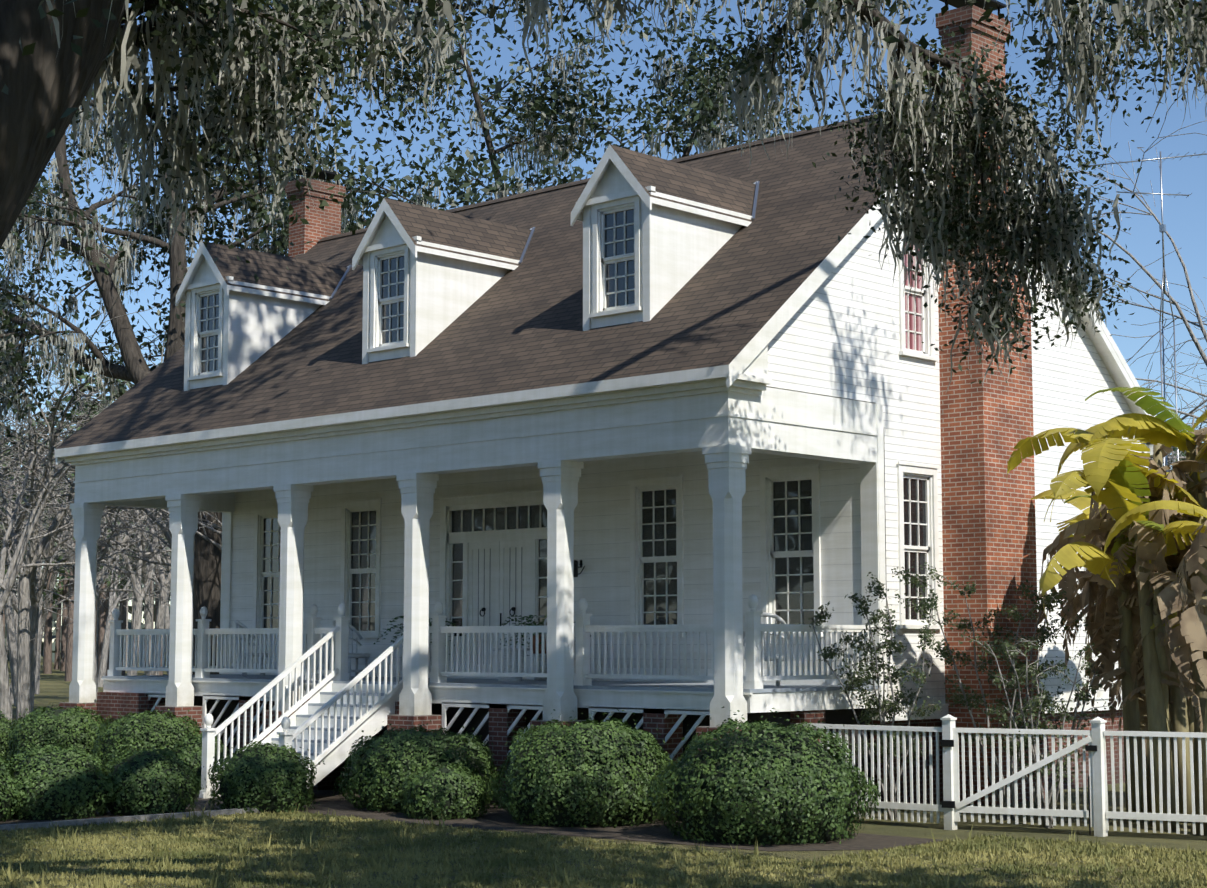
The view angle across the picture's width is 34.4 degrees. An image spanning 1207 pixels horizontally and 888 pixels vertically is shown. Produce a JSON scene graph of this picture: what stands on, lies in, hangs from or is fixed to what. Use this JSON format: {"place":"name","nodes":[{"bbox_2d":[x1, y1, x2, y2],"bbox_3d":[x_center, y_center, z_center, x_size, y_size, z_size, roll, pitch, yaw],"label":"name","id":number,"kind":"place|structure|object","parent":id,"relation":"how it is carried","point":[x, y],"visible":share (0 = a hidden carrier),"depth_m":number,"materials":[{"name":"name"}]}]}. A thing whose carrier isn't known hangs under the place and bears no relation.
{"place":"outdoors","nodes":[
{"label":"outdoors","id":0,"kind":"place"},
{"bbox_2d":[289,166,342,184],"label":"chimney cap","id":1,"kind":"object","parent":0,"point":[330,175],"visible":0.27,"depth_m":42.86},
{"bbox_2d":[0,651,1206,887],"bbox_3d":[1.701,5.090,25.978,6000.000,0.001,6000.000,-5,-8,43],"label":"lawn","id":2,"kind":"structure","parent":0,"point":[54,687],"depth_m":24.29,"materials":[{"name":"green plant"}]},
{"bbox_2d":[0,430,154,673],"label":"tree trunks","id":3,"kind":"object","parent":2,"relation":"on","point":[16,614],"depth_m":170.03,"materials":[{"name":"grey plant"}]},
{"bbox_2d":[0,1,417,674],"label":"oak tree","id":4,"kind":"object","parent":2,"relation":"on","point":[19,301],"depth_m":55.36,"materials":[{"name":"plant"}]},
{"bbox_2d":[0,89,316,441],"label":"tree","id":5,"kind":"object","parent":4,"relation":"attached to","point":[117,269],"visible":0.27,"depth_m":56.63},
{"bbox_2d":[0,790,944,850],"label":"planting bed","id":6,"kind":"object","parent":2,"relation":"on","point":[495,818],"depth_m":25.54,"materials":[{"name":"soil"}]},
{"bbox_2d":[0,710,20,760],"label":"boxwood","id":7,"kind":"object","parent":6,"relation":"on","point":[3,727],"depth_m":36.56,"materials":[{"name":"green plant"}]},
{"bbox_2d":[0,753,24,821],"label":"boxwood","id":8,"kind":"object","parent":6,"relation":"on","point":[8,776],"depth_m":26.52,"materials":[{"name":"green plant"}]},
{"bbox_2d":[1,701,111,765],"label":"boxwood","id":9,"kind":"object","parent":6,"relation":"on","point":[26,720],"depth_m":34.83,"materials":[{"name":"green plant"}]},
{"bbox_2d":[4,732,118,819],"bbox_3d":[-7.694,4.759,27.371,1.801,1.388,1.835,-5,-8,43],"label":"boxwood","id":10,"kind":"object","parent":6,"relation":"on","point":[99,770],"depth_m":26.85,"materials":[{"name":"green plant"}]},
{"bbox_2d":[0,808,259,831],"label":"bed kerb","id":11,"kind":"structure","parent":6,"relation":"on","point":[81,822],"depth_m":26.34,"materials":[{"name":"concrete"}]},
{"bbox_2d":[83,707,202,769],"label":"boxwood","id":12,"kind":"object","parent":6,"relation":"on","point":[193,728],"depth_m":32.97,"materials":[{"name":"green plant"}]},
{"bbox_2d":[98,739,207,815],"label":"boxwood","id":13,"kind":"object","parent":6,"relation":"on","point":[194,777],"depth_m":27.49,"materials":[{"name":"green plant"}]},
{"bbox_2d":[165,725,233,792],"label":"boxwood","id":14,"kind":"object","parent":6,"relation":"on","point":[185,753],"depth_m":31.66,"materials":[{"name":"green plant"}]},
{"bbox_2d":[203,733,324,812],"bbox_3d":[-4.919,4.906,28.487,1.695,1.357,1.740,-5,-8,43],"label":"boxwood","id":15,"kind":"object","parent":6,"relation":"on","point":[309,778],"depth_m":27.99,"materials":[{"name":"green plant"}]},
{"bbox_2d":[202,681,402,798],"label":"front steps","id":16,"kind":"structure","parent":6,"relation":"on","point":[373,724],"depth_m":31.07,"materials":[{"name":"paint"}]},
{"bbox_2d":[199,626,403,797],"bbox_3d":[-4.652,4.246,31.009,2.150,2.705,2.705,-5,-8,43],"label":"stair railing","id":17,"kind":"object","parent":16,"relation":"on","point":[209,733],"visible":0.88,"depth_m":30.84,"materials":[{"name":"white wood"}]},
{"bbox_2d":[330,717,500,812],"bbox_3d":[-2.664,4.853,28.839,2.512,1.603,2.466,-5,-8,43],"label":"boxwood","id":18,"kind":"object","parent":6,"relation":"on","point":[362,745],"depth_m":28.16,"materials":[{"name":"green plant"}]},
{"bbox_2d":[395,754,493,820],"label":"boxwood","id":19,"kind":"object","parent":6,"relation":"on","point":[414,781],"depth_m":26.90,"materials":[{"name":"green plant"}]},
{"bbox_2d":[485,709,678,827],"bbox_3d":[-0.207,4.561,26.711,2.727,1.828,2.785,-5,-8,43],"label":"boxwood","id":20,"kind":"object","parent":6,"relation":"on","point":[622,729],"depth_m":25.82,"materials":[{"name":"green plant"}]},
{"bbox_2d":[59,692,1124,814],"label":"brick piers","id":21,"kind":"structure","parent":6,"relation":"on","point":[113,703],"depth_m":30.37,"materials":[{"name":"red brick"}]},
{"bbox_2d":[69,445,750,726],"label":"porch columns","id":22,"kind":"structure","parent":21,"relation":"on","point":[726,466],"depth_m":30.71,"materials":[{"name":"paint"}]},
{"bbox_2d":[59,344,878,511],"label":"porch entablature","id":23,"kind":"structure","parent":22,"relation":"on","point":[747,408],"depth_m":29.53,"materials":[{"name":"white paint"}]},
{"bbox_2d":[146,693,709,811],"bbox_3d":[-3.930,4.907,31.939,15.300,1.420,0.040,-5,-8,43],"label":"lattice skirting","id":24,"kind":"object","parent":21,"relation":"attached to","point":[595,710],"visible":0.17,"depth_m":29.68,"materials":[{"name":"white wood"}]},
{"bbox_2d":[101,674,880,712],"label":"porch deck","id":25,"kind":"structure","parent":21,"relation":"on","point":[691,696],"depth_m":29.23,"materials":[{"name":"paint"}]},
{"bbox_2d":[234,620,267,675],"bbox_3d":[-6.691,3.885,37.120,0.689,1.071,0.718,2,-6,-17],"label":"wicker chair","id":26,"kind":"object","parent":25,"relation":"on","point":[239,624],"visible":0.5,"depth_m":36.91,"materials":[{"name":"white wicker"}]},
{"bbox_2d":[333,620,370,677],"bbox_3d":[-4.578,3.711,35.420,0.689,1.071,0.718,4,-7,-37],"label":"wicker chair","id":27,"kind":"object","parent":25,"relation":"on","point":[356,656],"visible":0.46,"depth_m":35.15,"materials":[{"name":"white wicker"}]},
{"bbox_2d":[107,594,873,688],"bbox_3d":[-2.732,3.360,33.105,15.860,1.295,2.920,-5,-8,43],"label":"porch railing","id":28,"kind":"object","parent":25,"relation":"on","point":[754,628],"visible":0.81,"depth_m":29.89,"materials":[{"name":"white wood"}]},
{"bbox_2d":[493,648,529,680],"bbox_3d":[-1.548,3.662,32.345,0.660,0.540,0.643,-5,-8,43],"label":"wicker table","id":29,"kind":"object","parent":25,"relation":"on","point":[510,666],"visible":0.58,"depth_m":32.15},
{"bbox_2d":[533,654,546,679],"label":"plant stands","id":30,"kind":"object","parent":25,"relation":"on","point":[545,669],"visible":0.25,"depth_m":32.81,"materials":[{"name":"wicker"}]},
{"bbox_2d":[533,634,545,653],"bbox_3d":[-1.050,3.381,32.938,0.380,0.320,0.380,-5,-8,43],"label":"plant pot","id":31,"kind":"object","parent":30,"relation":"on","point":[534,644],"visible":0.32,"depth_m":32.80,"materials":[{"name":"brown ceramic"}]},
{"bbox_2d":[500,615,590,655],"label":"fern fronds","id":32,"kind":"object","parent":31,"relation":"in","point":[530,623],"visible":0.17,"depth_m":32.96,"materials":[{"name":"green plant"}]},
{"bbox_3d":[-3.336,3.599,35.066,0.380,0.320,0.380,-5,-8,43],"label":"fern plant pot","id":33,"kind":"object","parent":30,"relation":"on","visible":0},
{"bbox_2d":[374,615,465,654],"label":"fern fronds","id":34,"kind":"object","parent":33,"relation":"in","point":[430,624],"visible":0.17,"depth_m":34.91,"materials":[{"name":"green plant"}]},
{"bbox_2d":[544,618,575,673],"bbox_3d":[-0.631,3.349,31.884,0.718,1.071,0.689,-4,-7,33],"label":"wicker chair","id":35,"kind":"object","parent":25,"relation":"on","point":[545,622],"visible":0.08,"depth_m":31.84,"materials":[{"name":"white wicker"}]},
{"bbox_2d":[743,612,789,685],"bbox_3d":[2.391,3.019,28.671,0.718,1.071,0.689,-1,-6,8],"label":"wicker chair","id":36,"kind":"object","parent":25,"relation":"on","point":[775,616],"visible":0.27,"depth_m":28.42,"materials":[{"name":"white wicker"}]},
{"bbox_2d":[766,166,1145,708],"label":"gable wall","id":37,"kind":"structure","parent":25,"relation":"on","point":[837,335],"depth_m":29.65,"materials":[{"name":"white wood"}]},
{"bbox_2d":[898,212,938,361],"bbox_3d":[4.812,-2.418,30.154,0.195,2.210,0.980,-5,-8,43],"label":"gable window","id":38,"kind":"structure","parent":37,"relation":"in","point":[913,337],"depth_m":30.23,"materials":[{"name":"white wood"}]},
{"bbox_2d":[876,404,1147,720],"bbox_3d":[6.923,2.045,31.965,0.195,4.720,8.420,-5,-8,43],"label":"window and trim","id":39,"kind":"structure","parent":37,"relation":"attached to","point":[917,498],"depth_m":29.71,"materials":[{"name":"white wood"}]},
{"bbox_2d":[231,448,887,719],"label":"front wall","id":40,"kind":"structure","parent":21,"relation":"on","point":[602,539],"depth_m":32.68,"materials":[{"name":"white wood"}]},
{"bbox_2d":[438,488,546,679],"bbox_3d":[-1.836,2.494,34.436,3.060,3.290,0.210,-5,-8,43],"label":"front door","id":41,"kind":"structure","parent":40,"relation":"attached to","point":[493,553],"depth_m":34.59,"materials":[{"name":"white paint"}]},
{"bbox_2d":[480,607,515,625],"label":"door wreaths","id":42,"kind":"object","parent":41,"relation":"attached to","point":[512,609],"depth_m":34.24,"materials":[{"name":"black metal"}]},
{"bbox_2d":[219,462,880,685],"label":"front windows","id":43,"kind":"structure","parent":40,"relation":"attached to","point":[790,553],"depth_m":31.89,"materials":[{"name":"glass"}]},
{"bbox_2d":[574,560,584,576],"bbox_3d":[-0.539,2.098,33.075,0.630,0.320,0.195,-5,-8,43],"label":"wall sconce","id":44,"kind":"object","parent":40,"relation":"attached to","point":[576,567],"depth_m":32.94,"materials":[{"name":"black metal"}]},
{"bbox_2d":[55,102,1155,456],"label":"roof","id":45,"kind":"structure","parent":40,"relation":"on","point":[517,334],"depth_m":31.80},
{"bbox_2d":[183,257,330,390],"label":"dormer walls","id":46,"kind":"structure","parent":45,"relation":"on","point":[231,337],"depth_m":36.81,"materials":[{"name":"white wood"}]},
{"bbox_2d":[175,241,351,305],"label":"dormer roof","id":47,"kind":"structure","parent":46,"relation":"on","point":[301,275],"depth_m":37.34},
{"bbox_2d":[285,178,345,257],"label":"chimney","id":48,"kind":"object","parent":45,"relation":"on","point":[326,222],"visible":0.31,"depth_m":42.43,"materials":[{"name":"brick"}]},
{"bbox_2d":[361,215,519,363],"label":"dormer walls","id":49,"kind":"structure","parent":45,"relation":"on","point":[413,305],"depth_m":33.24,"materials":[{"name":"white wood"}]},
{"bbox_2d":[352,198,535,269],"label":"dormer roof","id":50,"kind":"structure","parent":49,"relation":"on","point":[409,221],"depth_m":33.72,"materials":[{"name":"brown"}]},
{"bbox_2d":[55,137,1164,464],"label":"rake trim boards","id":51,"kind":"object","parent":45,"relation":"attached to","point":[1109,359],"depth_m":29.09,"materials":[{"name":"white paint"}]},
{"bbox_2d":[576,162,751,330],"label":"dormer walls","id":52,"kind":"structure","parent":45,"relation":"on","point":[642,261],"depth_m":29.67,"materials":[{"name":"white wood"}]},
{"bbox_2d":[571,144,759,226],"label":"dormer roof","id":53,"kind":"structure","parent":52,"relation":"on","point":[639,171],"depth_m":30.09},
{"bbox_2d":[643,706,882,845],"bbox_3d":[1.986,4.309,24.489,2.868,1.977,2.905,-5,-8,43],"label":"boxwood","id":54,"kind":"object","parent":6,"relation":"on","point":[836,749],"depth_m":23.61,"materials":[{"name":"green plant"}]},
{"bbox_2d":[124,0,864,364],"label":"oak tree","id":55,"kind":"object","parent":2,"relation":"on","point":[538,108],"depth_m":53.63,"materials":[{"name":"green plant"}]},
{"bbox_2d":[238,0,776,252],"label":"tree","id":56,"kind":"object","parent":55,"relation":"attached to","point":[714,145],"visible":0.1,"depth_m":55.16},
{"bbox_2d":[194,696,869,808],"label":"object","id":57,"kind":"object","parent":2,"relation":"on","point":[840,716],"visible":0.07,"depth_m":29.15,"materials":[{"name":"grey"}]},
{"bbox_2d":[5,444,1185,662],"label":"forest treeline","id":58,"kind":"object","parent":2,"relation":"on","point":[129,612],"visible":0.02,"depth_m":246.80,"materials":[{"name":"plant"}]},
{"bbox_2d":[0,360,1195,680],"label":"bare trees","id":59,"kind":"object","parent":2,"relation":"on","point":[61,645],"depth_m":135.60,"materials":[{"name":"grey plant"}]},
{"bbox_2d":[0,801,1206,887],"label":"lawn grass tufts","id":60,"kind":"object","parent":2,"relation":"on","point":[532,843],"depth_m":21.58,"materials":[{"name":"green plant"}]},
{"bbox_2d":[0,91,1206,721],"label":"bare hardwood tree","id":61,"kind":"object","parent":2,"relation":"on","point":[28,603],"visible":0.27,"depth_m":63.06,"materials":[{"name":"grey plant"}]},
{"bbox_2d":[0,0,1206,309],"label":"oak tree","id":62,"kind":"object","parent":2,"relation":"on","point":[46,86],"depth_m":14.26,"materials":[{"name":"plant"}]},
{"bbox_2d":[46,0,128,57],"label":"spanish moss","id":63,"kind":"object","parent":62,"relation":"attached to","point":[55,19],"visible":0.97,"depth_m":11.06,"materials":[{"name":"grey plant"}]},
{"bbox_2d":[808,572,941,819],"bbox_3d":[3.906,3.485,27.010,2.465,3.422,1.629,-17,-18,71],"label":"shrub","id":64,"kind":"object","parent":2,"relation":"on","point":[856,682],"depth_m":27.24,"materials":[{"name":"green plant"}]},
{"bbox_2d":[891,559,1087,819],"bbox_3d":[5.589,3.401,27.167,2.328,3.625,2.926,-5,-8,43],"label":"shrub","id":65,"kind":"object","parent":2,"relation":"on","point":[964,626],"depth_m":27.09,"materials":[{"name":"green plant"}]},
{"bbox_2d":[936,5,1045,805],"bbox_3d":[6.036,-0.685,30.684,0.900,12.450,1.580,-5,-8,43],"label":"chimney","id":66,"kind":"object","parent":2,"relation":"on","point":[989,530],"visible":0.4,"depth_m":30.09,"materials":[{"name":"brick"}]},
{"bbox_2d":[939,0,1006,12],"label":"chimney cap","id":67,"kind":"object","parent":66,"relation":"on","point":[963,3],"visible":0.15,"depth_m":31.46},
{"bbox_2d":[796,714,1206,836],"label":"picket fence","id":68,"kind":"object","parent":2,"relation":"on","point":[1100,813],"visible":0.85,"depth_m":25.04,"materials":[{"name":"white wood"}]},
{"bbox_2d":[940,740,1096,834],"bbox_3d":[5.331,4.398,25.038,2.032,1.145,0.034,-3,-7,26],"label":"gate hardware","id":69,"kind":"object","parent":68,"relation":"attached to","point":[947,743],"visible":0.9,"depth_m":25.37,"materials":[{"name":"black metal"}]},
{"bbox_2d":[959,631,1114,828],"bbox_3d":[5.720,3.764,25.740,1.842,2.612,2.119,-5,-8,43],"label":"shrub","id":70,"kind":"object","parent":2,"relation":"on","point":[1030,669],"depth_m":25.67,"materials":[{"name":"green plant"}]},
{"bbox_2d":[1040,427,1206,767],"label":"dead banana leaves","id":71,"kind":"object","parent":2,"relation":"on","point":[1190,630],"visible":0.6,"depth_m":25.84,"materials":[{"name":"brown plant"}]},
{"bbox_2d":[1117,596,1148,804],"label":"banana plant stems","id":72,"kind":"object","parent":2,"relation":"on","point":[1147,751],"depth_m":28.55,"materials":[{"name":"plant"}]},
{"bbox_2d":[1031,472,1172,538],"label":"yellow banana leaves","id":73,"kind":"object","parent":72,"relation":"attached to","point":[1081,503],"visible":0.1,"depth_m":29.81,"materials":[{"name":"yellow plant"}]},
{"bbox_2d":[1036,537,1191,725],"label":"dead banana leaves","id":74,"kind":"object","parent":72,"relation":"attached to","point":[1068,580],"visible":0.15,"depth_m":28.31,"materials":[{"name":"brown plant"}]},
{"bbox_2d":[1071,430,1206,755],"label":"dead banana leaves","id":75,"kind":"object","parent":2,"relation":"on","point":[1145,533],"visible":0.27,"depth_m":26.72,"materials":[{"name":"brown plant"}]},
{"bbox_2d":[1039,515,1184,618],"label":"yellow banana leaves","id":76,"kind":"object","parent":75,"relation":"attached to","point":[1067,557],"visible":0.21,"depth_m":25.90,"materials":[{"name":"yellow plant"}]},
{"bbox_2d":[1118,443,1193,822],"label":"banana trunks","id":77,"kind":"object","parent":2,"relation":"on","point":[1181,719],"visible":0.33,"depth_m":26.64,"materials":[{"name":"brown plant"}]},
{"bbox_2d":[1064,483,1182,570],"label":"banana plant leaves","id":78,"kind":"object","parent":77,"relation":"attached to","point":[1130,562],"visible":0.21,"depth_m":26.51,"materials":[{"name":"plant"}]},
{"bbox_2d":[1131,432,1206,835],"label":"banana trunks","id":79,"kind":"object","parent":2,"relation":"on","point":[1155,665],"visible":0.52,"depth_m":25.71,"materials":[{"name":"brown plant"}]},
{"bbox_2d":[1007,413,1206,640],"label":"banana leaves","id":80,"kind":"object","parent":79,"relation":"attached to","point":[1101,439],"visible":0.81,"depth_m":26.09,"materials":[{"name":"yellow plant"}]},
{"bbox_2d":[1085,387,1194,518],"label":"banana plant leaves","id":81,"kind":"object","parent":80,"relation":"on","point":[1146,403],"visible":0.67,"depth_m":26.37,"materials":[{"name":"green plant"}]},
{"bbox_2d":[0,0,1206,642],"label":"sky","id":82,"kind":"structure","parent":0,"point":[1185,219],"materials":[{"name":"blue"}]},
{"bbox_2d":[71,0,1206,282],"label":"oak tree","id":83,"kind":"object","parent":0,"point":[303,60],"depth_m":17.38,"materials":[{"name":"green plant"}]},
{"bbox_2d":[69,0,1206,298],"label":"spanish moss","id":84,"kind":"object","parent":83,"relation":"attached to","point":[123,62],"visible":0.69,"depth_m":17.42,"materials":[{"name":"grey plant"}]},
{"bbox_2d":[673,0,1159,384],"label":"tree foliage","id":85,"kind":"object","parent":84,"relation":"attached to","point":[1018,108],"depth_m":23.47,"materials":[{"name":"green plant"}]},
{"bbox_2d":[723,0,1120,393],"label":"spanish moss","id":86,"kind":"object","parent":85,"relation":"hanging from","point":[774,83],"visible":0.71,"depth_m":23.48,"materials":[{"name":"grey plant"}]},
{"bbox_2d":[1076,141,1206,471],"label":"tv antenna tower","id":87,"kind":"structure","parent":0,"point":[1162,228],"depth_m":40.27,"materials":[{"name":"grey metal"}]},
{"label":"dry banana plant leaves","id":88,"kind":"object","parent":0,"visible":0},
{"bbox_2d":[1192,410,1206,429],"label":"yellow banana leaves","id":89,"kind":"object","parent":88,"relation":"on","point":[1202,417],"visible":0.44,"depth_m":28.94,"materials":[{"name":"yellow plant"}]}
]}

